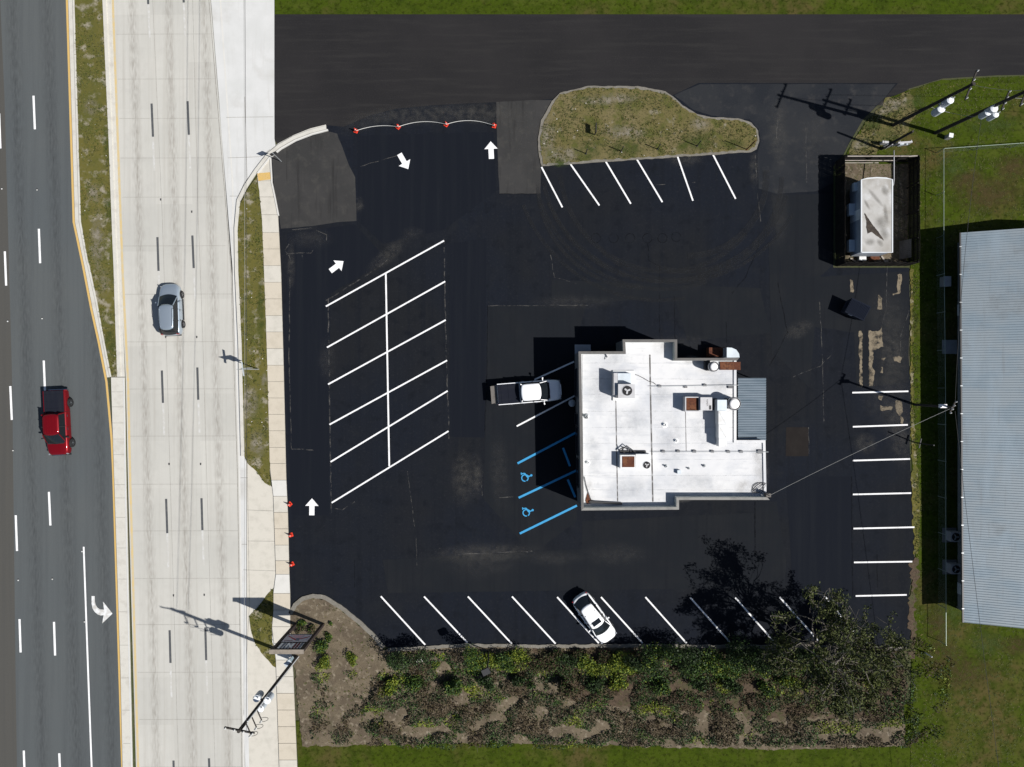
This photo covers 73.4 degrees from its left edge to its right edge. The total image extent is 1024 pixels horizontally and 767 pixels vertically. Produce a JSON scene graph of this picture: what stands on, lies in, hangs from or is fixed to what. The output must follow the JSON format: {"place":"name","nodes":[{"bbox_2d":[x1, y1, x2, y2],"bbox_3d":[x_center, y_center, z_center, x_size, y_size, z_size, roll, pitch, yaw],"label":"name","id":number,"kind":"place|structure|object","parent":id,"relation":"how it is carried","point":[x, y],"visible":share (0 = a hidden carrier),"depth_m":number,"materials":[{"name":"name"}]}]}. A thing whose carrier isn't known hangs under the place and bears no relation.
{"place":"outdoors","nodes":[
{"label":"outdoors","id":0,"kind":"place"},
{"bbox_2d":[0,0,122,766],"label":"asphalt road","id":1,"kind":"structure","parent":0,"point":[60,688],"depth_m":62.00,"materials":[{"name":"grey asphalt"}]},
{"bbox_2d":[41,389,75,455],"bbox_3d":[-40.426,3.455,61.051,2.436,1.897,5.910,-3,90,0],"label":"pickup truck","id":2,"kind":"object","parent":1,"relation":"on","point":[56,425],"visible":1,"depth_m":60.78,"materials":[{"name":"red paint"}]},
{"bbox_2d":[111,377,132,766],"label":"road separator","id":3,"kind":"object","parent":1,"relation":"on","point":[119,422],"visible":1,"depth_m":61.88,"materials":[{"name":"concrete"}]},
{"bbox_2d":[74,0,116,376],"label":"median grass","id":4,"kind":"structure","parent":0,"point":[87,172],"depth_m":61.87,"materials":[{"name":"green plant"}]},
{"bbox_2d":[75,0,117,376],"bbox_3d":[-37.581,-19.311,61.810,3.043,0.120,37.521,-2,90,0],"label":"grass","id":5,"kind":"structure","parent":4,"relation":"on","point":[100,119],"depth_m":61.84,"materials":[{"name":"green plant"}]},
{"bbox_2d":[111,0,242,766],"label":"concrete road","id":6,"kind":"structure","parent":0,"point":[182,454],"depth_m":62.00,"materials":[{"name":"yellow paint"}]},
{"bbox_2d":[155,284,185,335],"bbox_3d":[-30.425,-6.574,61.125,2.256,1.749,4.638,-3,90,0],"label":"suv","id":7,"kind":"object","parent":6,"relation":"on","point":[170,309],"visible":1,"depth_m":60.74,"materials":[{"name":"silver metal"}]},
{"bbox_2d":[238,177,269,485],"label":"verge grass","id":8,"kind":"structure","parent":0,"point":[257,311],"depth_m":61.90,"materials":[{"name":"green plant"}]},
{"bbox_2d":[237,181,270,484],"bbox_3d":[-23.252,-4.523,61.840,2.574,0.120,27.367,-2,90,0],"label":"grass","id":9,"kind":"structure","parent":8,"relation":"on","point":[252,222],"depth_m":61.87,"materials":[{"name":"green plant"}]},
{"bbox_2d":[209,0,325,766],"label":"concrete apron","id":10,"kind":"object","parent":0,"point":[241,28],"visible":0.95,"depth_m":62.00,"materials":[{"name":"beige concrete"}]},
{"bbox_2d":[249,590,275,667],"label":"verge grass","id":11,"kind":"structure","parent":10,"relation":"on","point":[263,643],"depth_m":61.97,"materials":[{"name":"green plant"}]},
{"bbox_2d":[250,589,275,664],"bbox_3d":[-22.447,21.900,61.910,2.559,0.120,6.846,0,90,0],"label":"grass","id":12,"kind":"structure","parent":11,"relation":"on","point":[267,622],"depth_m":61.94,"materials":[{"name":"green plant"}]},
{"bbox_2d":[257,159,296,766],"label":"sidewalk","id":13,"kind":"structure","parent":0,"point":[281,625],"depth_m":61.90,"materials":[{"name":"yellow concrete"}]},
{"bbox_2d":[107,7,1023,766],"bbox_3d":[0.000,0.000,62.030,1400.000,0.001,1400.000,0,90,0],"label":"ground","id":14,"kind":"structure","parent":0,"point":[865,119],"depth_m":62.03,"materials":[{"name":"soil"}]},
{"bbox_2d":[68,0,108,376],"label":"median kerb","id":15,"kind":"structure","parent":14,"relation":"on","point":[71,36],"depth_m":61.95,"materials":[{"name":"concrete"}]},
{"bbox_2d":[73,0,110,376],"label":"kerb top","id":16,"kind":"structure","parent":15,"relation":"on","point":[75,68],"depth_m":61.85,"materials":[{"name":"concrete"}]},
{"bbox_2d":[106,0,124,376],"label":"median kerb","id":17,"kind":"structure","parent":14,"relation":"on","point":[110,38],"depth_m":61.95,"materials":[{"name":"concrete"}]},
{"bbox_2d":[102,0,120,376],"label":"kerb top","id":18,"kind":"structure","parent":17,"relation":"on","point":[112,188],"depth_m":61.85,"materials":[{"name":"concrete"}]},
{"bbox_2d":[224,655,298,737],"bbox_3d":[-19.340,24.867,55.519,2.202,13.168,1.429,44,90,0],"label":"utility pole","id":19,"kind":"object","parent":14,"relation":"on","point":[267,698],"visible":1,"depth_m":53.28,"materials":[{"name":"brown wood"}]},
{"bbox_2d":[245,53,246,728],"bbox_3d":[-19.725,-20.553,50.400,0.027,3.028,90.755,-1,90,0],"label":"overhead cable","id":20,"kind":"object","parent":19,"relation":"attached to","point":[246,442],"visible":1,"depth_m":49.85,"materials":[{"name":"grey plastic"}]},
{"bbox_2d":[234,126,325,455],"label":"kerb","id":21,"kind":"structure","parent":14,"relation":"on","point":[261,163],"depth_m":61.86,"materials":[{"name":"concrete"}]},
{"bbox_2d":[289,594,384,648],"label":"old kerb","id":22,"kind":"structure","parent":14,"relation":"on","point":[353,617],"depth_m":61.90,"materials":[{"name":"concrete"}]},
{"bbox_2d":[388,643,905,651],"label":"old kerb","id":23,"kind":"structure","parent":14,"relation":"on","point":[532,646],"depth_m":61.91,"materials":[{"name":"concrete"}]},
{"bbox_2d":[575,345,590,456],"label":"walkway","id":24,"kind":"structure","parent":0,"point":[582,348],"depth_m":61.84,"materials":[{"name":"concrete"}]},
{"bbox_2d":[271,83,914,647],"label":"parking lot","id":25,"kind":"structure","parent":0,"point":[439,279],"depth_m":62.00,"materials":[{"name":"black asphalt"}]},
{"bbox_2d":[257,129,327,172],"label":"kerb top","id":26,"kind":"structure","parent":25,"relation":"on","point":[288,144],"depth_m":61.84,"materials":[{"name":"white concrete"}]},
{"bbox_2d":[490,377,561,404],"bbox_3d":[1.266,0.780,61.045,6.290,1.890,2.436,-5,90,0],"label":"pickup truck","id":27,"kind":"object","parent":25,"relation":"on","point":[524,392],"visible":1,"depth_m":60.77,"materials":[{"name":"white paint"}]},
{"bbox_2d":[572,592,616,643],"bbox_3d":[7.353,20.904,61.213,2.296,1.554,4.906,-36,90,0],"label":"sedan","id":28,"kind":"object","parent":25,"relation":"on","point":[597,621],"visible":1,"depth_m":60.79,"materials":[{"name":"white paint"}]},
{"bbox_2d":[538,86,758,165],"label":"planting island","id":29,"kind":"structure","parent":25,"relation":"on","point":[663,115],"depth_m":61.89,"materials":[{"name":"plant"}]},
{"bbox_2d":[574,339,768,509],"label":"restaurant building","id":30,"kind":"structure","parent":25,"relation":"on","point":[607,429],"depth_m":58.58,"materials":[{"name":"grey paint"}]},
{"bbox_2d":[574,368,577,396],"bbox_3d":[5.634,-0.093,60.450,0.140,1.570,2.470,0,90,0],"label":"window","id":31,"kind":"structure","parent":30,"relation":"in","point":[575,370],"depth_m":60.67,"materials":[{"name":"black glass"}]},
{"bbox_2d":[575,426,578,455],"bbox_3d":[5.723,5.030,60.450,0.140,1.570,2.470,0,90,0],"label":"window","id":32,"kind":"structure","parent":30,"relation":"in","point":[576,428],"depth_m":60.68,"materials":[{"name":"black glass"}]},
{"bbox_2d":[584,477,621,504],"bbox_3d":[7.282,9.784,58.480,3.999,0.100,1.818,35,90,0],"label":"roof debris","id":33,"kind":"object","parent":30,"relation":"on","point":[587,500],"visible":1,"depth_m":58.43,"materials":[{"name":"plant"}]},
{"bbox_2d":[612,370,634,400],"bbox_3d":[9.461,0.177,57.758,1.955,1.643,2.568,0,90,0],"label":"rooftop unit","id":34,"kind":"object","parent":30,"relation":"on","point":[623,385],"visible":1,"depth_m":57.94,"materials":[{"name":"white metal"}]},
{"bbox_2d":[619,445,649,468],"bbox_3d":[10.338,6.191,58.185,2.613,0.790,1.953,0,90,0],"label":"rooftop unit","id":35,"kind":"object","parent":30,"relation":"on","point":[638,459],"visible":1,"depth_m":57.90,"materials":[{"name":"white metal"}]},
{"bbox_2d":[682,397,711,410],"bbox_3d":[15.629,1.731,58.027,2.210,1.106,1.232,0,90,0],"label":"rooftop unit","id":36,"kind":"object","parent":30,"relation":"on","point":[695,403],"visible":1,"depth_m":57.80,"materials":[{"name":"grey metal"}]},
{"bbox_2d":[712,398,726,445],"bbox_3d":[17.616,3.272,57.955,1.292,1.250,4.013,0,90,0],"label":"air duct","id":37,"kind":"object","parent":30,"relation":"on","point":[719,407],"visible":0.98,"depth_m":57.55,"materials":[{"name":"metal"}]},
{"bbox_2d":[724,397,740,409],"bbox_3d":[18.524,1.686,57.869,1.120,1.422,1.120,0,90,0],"label":"exhaust fan","id":38,"kind":"object","parent":30,"relation":"on","point":[733,403],"visible":1,"depth_m":57.23,"materials":[{"name":"grey metal"}]},
{"bbox_2d":[841,298,870,320],"bbox_3d":[30.579,-6.555,61.317,2.140,1.358,1.352,25,90,0],"label":"dumpster","id":39,"kind":"object","parent":25,"relation":"on","point":[855,309],"visible":1,"depth_m":60.77,"materials":[{"name":"black"}]},
{"bbox_2d":[290,598,907,750],"bbox_3d":[7.867,26.178,61.947,55.760,0.006,13.789,0,90,0],"label":"planting bed","id":40,"kind":"object","parent":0,"point":[309,611],"visible":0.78,"depth_m":61.95,"materials":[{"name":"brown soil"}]},
{"bbox_2d":[269,623,323,653],"bbox_3d":[-18.250,21.700,58.790,2.790,6.420,0.360,0,90,0],"label":"pylon sign","id":41,"kind":"object","parent":40,"relation":"on","point":[287,643],"visible":1,"depth_m":57.43,"materials":[{"name":"grey"}]},
{"bbox_2d":[313,639,328,654],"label":"shrub","id":42,"kind":"object","parent":40,"relation":"on","point":[321,648],"visible":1,"depth_m":61.51,"materials":[{"name":"green plant"}]},
{"bbox_2d":[314,654,330,671],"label":"shrub","id":43,"kind":"object","parent":40,"relation":"on","point":[324,662],"visible":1,"depth_m":61.43,"materials":[{"name":"green plant"}]},
{"bbox_2d":[309,669,387,749],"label":"undergrowth","id":44,"kind":"object","parent":40,"relation":"on","point":[354,695],"visible":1,"depth_m":61.81,"materials":[{"name":"green plant"}]},
{"bbox_2d":[345,651,357,666],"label":"shrub","id":45,"kind":"object","parent":40,"relation":"on","point":[351,658],"visible":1,"depth_m":61.47,"materials":[{"name":"green plant"}]},
{"bbox_2d":[378,677,398,696],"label":"shrub","id":46,"kind":"object","parent":40,"relation":"on","point":[391,685],"visible":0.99,"depth_m":61.38,"materials":[{"name":"green plant"}]},
{"bbox_2d":[386,648,439,676],"bbox_3d":[-8.714,24.470,60.428,4.805,3.136,2.715,0,90,0],"label":"shrub","id":47,"kind":"object","parent":40,"relation":"on","point":[404,659],"visible":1,"depth_m":60.01,"materials":[{"name":"green plant"}]},
{"bbox_2d":[403,674,426,692],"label":"shrub","id":48,"kind":"object","parent":40,"relation":"on","point":[414,683],"visible":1,"depth_m":61.33,"materials":[{"name":"green plant"}]},
{"bbox_2d":[443,677,462,695],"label":"shrub","id":49,"kind":"object","parent":40,"relation":"on","point":[456,684],"visible":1,"depth_m":60.87,"materials":[{"name":"green plant"}]},
{"bbox_2d":[461,643,482,676],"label":"shrub","id":50,"kind":"object","parent":40,"relation":"on","point":[469,657],"visible":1,"depth_m":60.27,"materials":[{"name":"green plant"}]},
{"bbox_2d":[477,676,495,692],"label":"shrub","id":51,"kind":"object","parent":40,"relation":"on","point":[487,683],"visible":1,"depth_m":60.67,"materials":[{"name":"green plant"}]},
{"bbox_2d":[475,652,501,671],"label":"shrub","id":52,"kind":"object","parent":40,"relation":"on","point":[492,662],"visible":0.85,"depth_m":61.29,"materials":[{"name":"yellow plant"}]},
{"bbox_2d":[494,652,515,671],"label":"shrub","id":53,"kind":"object","parent":40,"relation":"on","point":[506,659],"visible":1,"depth_m":61.02,"materials":[{"name":"green plant"}]},
{"bbox_2d":[508,646,530,670],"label":"shrub","id":54,"kind":"object","parent":40,"relation":"on","point":[516,655],"visible":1,"depth_m":61.26,"materials":[{"name":"green plant"}]},
{"bbox_2d":[511,674,536,689],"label":"shrub","id":55,"kind":"object","parent":40,"relation":"on","point":[516,681],"visible":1,"depth_m":61.21,"materials":[{"name":"green plant"}]},
{"bbox_2d":[520,650,548,673],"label":"shrub","id":56,"kind":"object","parent":40,"relation":"on","point":[540,664],"visible":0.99,"depth_m":61.34,"materials":[{"name":"green plant"}]},
{"bbox_2d":[530,661,559,672],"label":"shrub","id":57,"kind":"object","parent":40,"relation":"on","point":[552,668],"visible":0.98,"depth_m":61.36,"materials":[{"name":"green plant"}]},
{"bbox_2d":[543,648,564,671],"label":"shrub","id":58,"kind":"object","parent":40,"relation":"on","point":[552,655],"visible":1,"depth_m":61.34,"materials":[{"name":"green plant"}]},
{"bbox_2d":[556,677,579,696],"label":"shrub","id":59,"kind":"object","parent":40,"relation":"on","point":[564,685],"visible":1,"depth_m":60.81,"materials":[{"name":"green plant"}]},
{"bbox_2d":[555,652,581,677],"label":"shrub","id":60,"kind":"object","parent":40,"relation":"on","point":[570,661],"visible":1,"depth_m":61.27,"materials":[{"name":"green plant"}]},
{"bbox_2d":[575,654,600,676],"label":"shrub","id":61,"kind":"object","parent":40,"relation":"on","point":[588,664],"visible":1,"depth_m":61.15,"materials":[{"name":"green plant"}]},
{"bbox_2d":[585,671,606,693],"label":"shrub","id":62,"kind":"object","parent":40,"relation":"on","point":[596,682],"visible":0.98,"depth_m":61.23,"materials":[{"name":"green plant"}]},
{"bbox_2d":[583,659,618,675],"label":"shrub","id":63,"kind":"object","parent":40,"relation":"on","point":[602,664],"visible":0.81,"depth_m":61.28,"materials":[{"name":"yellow plant"}]},
{"bbox_2d":[595,650,612,664],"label":"shrub","id":64,"kind":"object","parent":40,"relation":"on","point":[601,657],"visible":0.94,"depth_m":61.32,"materials":[{"name":"green plant"}]},
{"bbox_2d":[597,651,634,679],"bbox_3d":[9.344,24.893,61.150,3.761,1.762,2.197,-17,90,0],"label":"shrub","id":65,"kind":"object","parent":40,"relation":"on","point":[619,665],"visible":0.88,"depth_m":60.79,"materials":[{"name":"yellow plant"}]},
{"bbox_2d":[607,674,628,691],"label":"shrub","id":66,"kind":"object","parent":40,"relation":"on","point":[619,681],"visible":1,"depth_m":61.34,"materials":[{"name":"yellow plant"}]},
{"bbox_2d":[360,649,920,751],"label":"undergrowth","id":67,"kind":"object","parent":40,"relation":"on","point":[580,725],"visible":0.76,"depth_m":61.66,"materials":[{"name":"green plant"}]},
{"bbox_2d":[622,644,664,678],"bbox_3d":[11.505,24.531,60.401,3.135,3.182,2.525,-27,90,0],"label":"shrub","id":68,"kind":"object","parent":40,"relation":"on","point":[632,663],"visible":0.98,"depth_m":59.94,"materials":[{"name":"green plant"}]},
{"bbox_2d":[637,641,680,680],"bbox_3d":[12.880,24.385,60.498,3.123,2.995,3.515,35,90,0],"label":"shrub","id":69,"kind":"object","parent":40,"relation":"on","point":[656,658],"visible":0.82,"depth_m":60.18,"materials":[{"name":"green plant"}]},
{"bbox_2d":[653,677,671,696],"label":"shrub","id":70,"kind":"object","parent":40,"relation":"on","point":[660,685],"visible":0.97,"depth_m":61.20,"materials":[{"name":"green plant"}]},
{"bbox_2d":[663,642,703,677],"bbox_3d":[14.922,24.130,60.341,3.616,3.333,2.871,0,90,0],"label":"shrub","id":71,"kind":"object","parent":40,"relation":"on","point":[683,654],"visible":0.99,"depth_m":59.80,"materials":[{"name":"green plant"}]},
{"bbox_2d":[687,671,712,692],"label":"shrub","id":72,"kind":"object","parent":40,"relation":"on","point":[699,686],"visible":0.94,"depth_m":61.35,"materials":[{"name":"green plant"}]},
{"bbox_2d":[686,646,723,678],"bbox_3d":[17.259,24.873,61.013,2.532,1.966,3.500,42,90,0],"label":"shrub","id":73,"kind":"object","parent":40,"relation":"on","point":[710,663],"visible":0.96,"depth_m":60.64,"materials":[{"name":"green plant"}]},
{"bbox_2d":[711,651,743,679],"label":"shrub","id":74,"kind":"object","parent":40,"relation":"on","point":[724,668],"visible":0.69,"depth_m":60.72,"materials":[{"name":"green plant"}]},
{"bbox_2d":[721,677,743,692],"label":"shrub","id":75,"kind":"object","parent":40,"relation":"on","point":[728,683],"visible":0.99,"depth_m":61.25,"materials":[{"name":"green plant"}]},
{"bbox_2d":[724,632,763,669],"bbox_3d":[20.513,23.543,60.501,3.858,3.032,3.043,0,90,0],"label":"shrub","id":76,"kind":"object","parent":40,"relation":"on","point":[750,653],"visible":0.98,"depth_m":60.10,"materials":[{"name":"green plant"}]},
{"bbox_2d":[757,680,775,697],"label":"shrub","id":77,"kind":"object","parent":40,"relation":"on","point":[765,689],"visible":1,"depth_m":61.26,"materials":[{"name":"green plant"}]},
{"bbox_2d":[749,648,786,675],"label":"shrub","id":78,"kind":"object","parent":40,"relation":"on","point":[764,666],"visible":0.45,"depth_m":59.95,"materials":[{"name":"green plant"}]},
{"bbox_2d":[779,676,802,687],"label":"shrub","id":79,"kind":"object","parent":40,"relation":"on","point":[786,682],"visible":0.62,"depth_m":61.16,"materials":[{"name":"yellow plant"}]},
{"bbox_2d":[775,647,819,678],"bbox_3d":[25.140,24.650,60.960,4.272,2.114,2.319,-12,90,0],"label":"shrub","id":80,"kind":"object","parent":40,"relation":"on","point":[798,656],"visible":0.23,"depth_m":60.76,"materials":[{"name":"green plant"}]},
{"bbox_2d":[761,582,902,726],"bbox_3d":[25.861,21.861,56.952,11.491,10.295,10.279,21,90,0],"label":"tree","id":81,"kind":"object","parent":40,"relation":"on","point":[841,699],"visible":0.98,"depth_m":55.12,"materials":[{"name":"green plant"}]},
{"bbox_2d":[837,610,923,692],"bbox_3d":[30.151,22.581,58.458,6.850,7.284,6.259,0,90,0],"label":"tree","id":82,"kind":"object","parent":40,"relation":"on","point":[894,641],"visible":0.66,"depth_m":56.65,"materials":[{"name":"green plant"}]},
{"bbox_2d":[296,701,910,766],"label":"lawn","id":83,"kind":"structure","parent":0,"point":[515,755],"depth_m":62.00,"materials":[{"name":"green plant"}]},
{"bbox_2d":[274,14,1023,143],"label":"side street","id":84,"kind":"structure","parent":0,"point":[342,70],"depth_m":62.01,"materials":[{"name":"black asphalt"}]},
{"bbox_2d":[274,0,1023,13],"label":"lawn","id":85,"kind":"structure","parent":0,"point":[648,6],"depth_m":62.00,"materials":[{"name":"green plant"}]},
{"bbox_2d":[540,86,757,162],"bbox_3d":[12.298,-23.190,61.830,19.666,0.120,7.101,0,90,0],"label":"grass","id":86,"kind":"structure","parent":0,"point":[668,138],"depth_m":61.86,"materials":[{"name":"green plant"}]},
{"bbox_2d":[847,91,916,154],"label":"grass","id":87,"kind":"structure","parent":0,"point":[867,129],"depth_m":61.94,"materials":[{"name":"green plant"}]},
{"bbox_2d":[836,76,1023,766],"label":"lawn","id":88,"kind":"structure","parent":0,"point":[968,652],"depth_m":61.98,"materials":[{"name":"green plant"}]},
{"bbox_2d":[847,150,894,255],"bbox_3d":[31.526,-15.969,60.660,3.589,2.680,9.616,5,90,0],"label":"office trailer","id":89,"kind":"object","parent":88,"relation":"on","point":[870,209],"visible":1,"depth_m":59.35,"materials":[{"name":"grey metal"}]},
{"bbox_2d":[835,155,919,265],"bbox_3d":[32.450,-15.300,61.044,6.598,1.912,9.490,0,90,0],"label":"board fence","id":90,"kind":"object","parent":88,"relation":"on","point":[913,161],"visible":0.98,"depth_m":61.02,"materials":[{"name":"brown wood"}]},
{"bbox_2d":[880,130,913,149],"bbox_3d":[33.286,-21.278,59.701,0.587,4.809,0.692,0,90,0],"label":"utility pole","id":91,"kind":"object","parent":88,"relation":"on","point":[886,144],"visible":1,"depth_m":60.49,"materials":[{"name":"brown wood"}]},
{"bbox_2d":[899,239,910,258],"bbox_3d":[35.125,-11.992,61.400,0.468,1.120,1.635,0,90,0],"label":"leaning panel","id":92,"kind":"object","parent":88,"relation":"on","point":[906,249],"visible":1,"depth_m":61.42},
{"bbox_2d":[912,275,921,553],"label":"grass","id":93,"kind":"structure","parent":88,"relation":"on","point":[917,517],"depth_m":61.94,"materials":[{"name":"green plant"}]},
{"bbox_2d":[911,637,954,744],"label":"undergrowth","id":94,"kind":"object","parent":88,"relation":"on","point":[940,676],"visible":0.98,"depth_m":61.83,"materials":[{"name":"green plant"}]},
{"bbox_2d":[891,70,978,126],"bbox_3d":[34.178,-22.128,56.302,0.689,11.630,2.642,17,90,0],"label":"utility pole","id":95,"kind":"object","parent":88,"relation":"on","point":[946,101],"visible":1,"depth_m":54.55,"materials":[{"name":"brown wood"}]},
{"bbox_2d":[913,401,956,413],"bbox_3d":[35.611,1.847,58.627,1.528,6.973,0.852,-21,90,0],"label":"utility pole","id":96,"kind":"object","parent":88,"relation":"on","point":[938,406],"visible":1,"depth_m":56.03,"materials":[{"name":"brown wood"}]},
{"bbox_2d":[940,276,950,286],"bbox_3d":[38.859,-9.126,61.670,0.660,0.660,0.900,0,90,0],"label":"utility box","id":97,"kind":"object","parent":88,"relation":"on","point":[947,281],"visible":0.93,"depth_m":61.34,"materials":[{"name":"grey metal"}]},
{"bbox_2d":[942,340,956,353],"bbox_3d":[39.425,-3.300,61.950,1.300,0.100,1.250,0,90,0],"label":"doorstep","id":98,"kind":"object","parent":88,"relation":"on","point":[950,347],"visible":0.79,"depth_m":61.90,"materials":[{"name":"concrete"}]},
{"bbox_2d":[942,528,960,541],"bbox_3d":[39.400,13.650,61.554,1.250,0.892,1.300,0,90,0],"label":"condenser","id":99,"kind":"object","parent":88,"relation":"on","point":[953,535],"visible":1,"depth_m":61.43,"materials":[{"name":"grey metal"}]},
{"bbox_2d":[942,560,960,573],"bbox_3d":[39.425,16.525,61.554,1.250,0.892,1.300,0,90,0],"label":"condenser","id":100,"kind":"object","parent":88,"relation":"on","point":[952,567],"visible":0.99,"depth_m":61.49,"materials":[{"name":"grey metal"}]},
{"bbox_2d":[936,143,1021,645],"bbox_3d":[43.273,0.825,61.395,10.157,1.210,44.708,0,90,0],"label":"chain link fence","id":101,"kind":"object","parent":88,"relation":"on","point":[945,372],"visible":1,"depth_m":61.20,"materials":[{"name":"silver metal"}]},
{"bbox_2d":[934,90,1023,134],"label":"utility pole","id":102,"kind":"object","parent":88,"relation":"on","point":[989,113],"visible":1,"depth_m":54.81,"materials":[{"name":"brown wood"}]},
{"bbox_2d":[955,123,980,398],"bbox_3d":[36.831,-10.212,55.583,0.029,0.796,23.795,6,90,0],"label":"overhead cable","id":103,"kind":"object","parent":102,"relation":"attached to","point":[964,261],"visible":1,"depth_m":55.84,"materials":[{"name":"grey plastic"}]},
{"bbox_2d":[957,228,1023,628],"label":"metal building","id":104,"kind":"structure","parent":88,"relation":"on","point":[990,314],"depth_m":59.10,"materials":[{"name":"grey metal"}]},
{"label":"utility pole","id":105,"kind":"object","parent":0,"visible":0},
{"bbox_2d":[244,105,244,598],"bbox_3d":[-20.750,-20.553,52.800,0.024,2.825,90.750,-1,90,0],"label":"overhead cable","id":106,"kind":"object","parent":105,"relation":"attached to","point":[244,464],"visible":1,"depth_m":52.29,"materials":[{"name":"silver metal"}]},
{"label":"utility pole","id":107,"kind":"object","parent":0,"visible":0},
{"bbox_2d":[955,413,998,766],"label":"overhead cable","id":108,"kind":"object","parent":107,"relation":"attached to","point":[975,588],"visible":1,"depth_m":55.46,"materials":[{"name":"grey plastic"}]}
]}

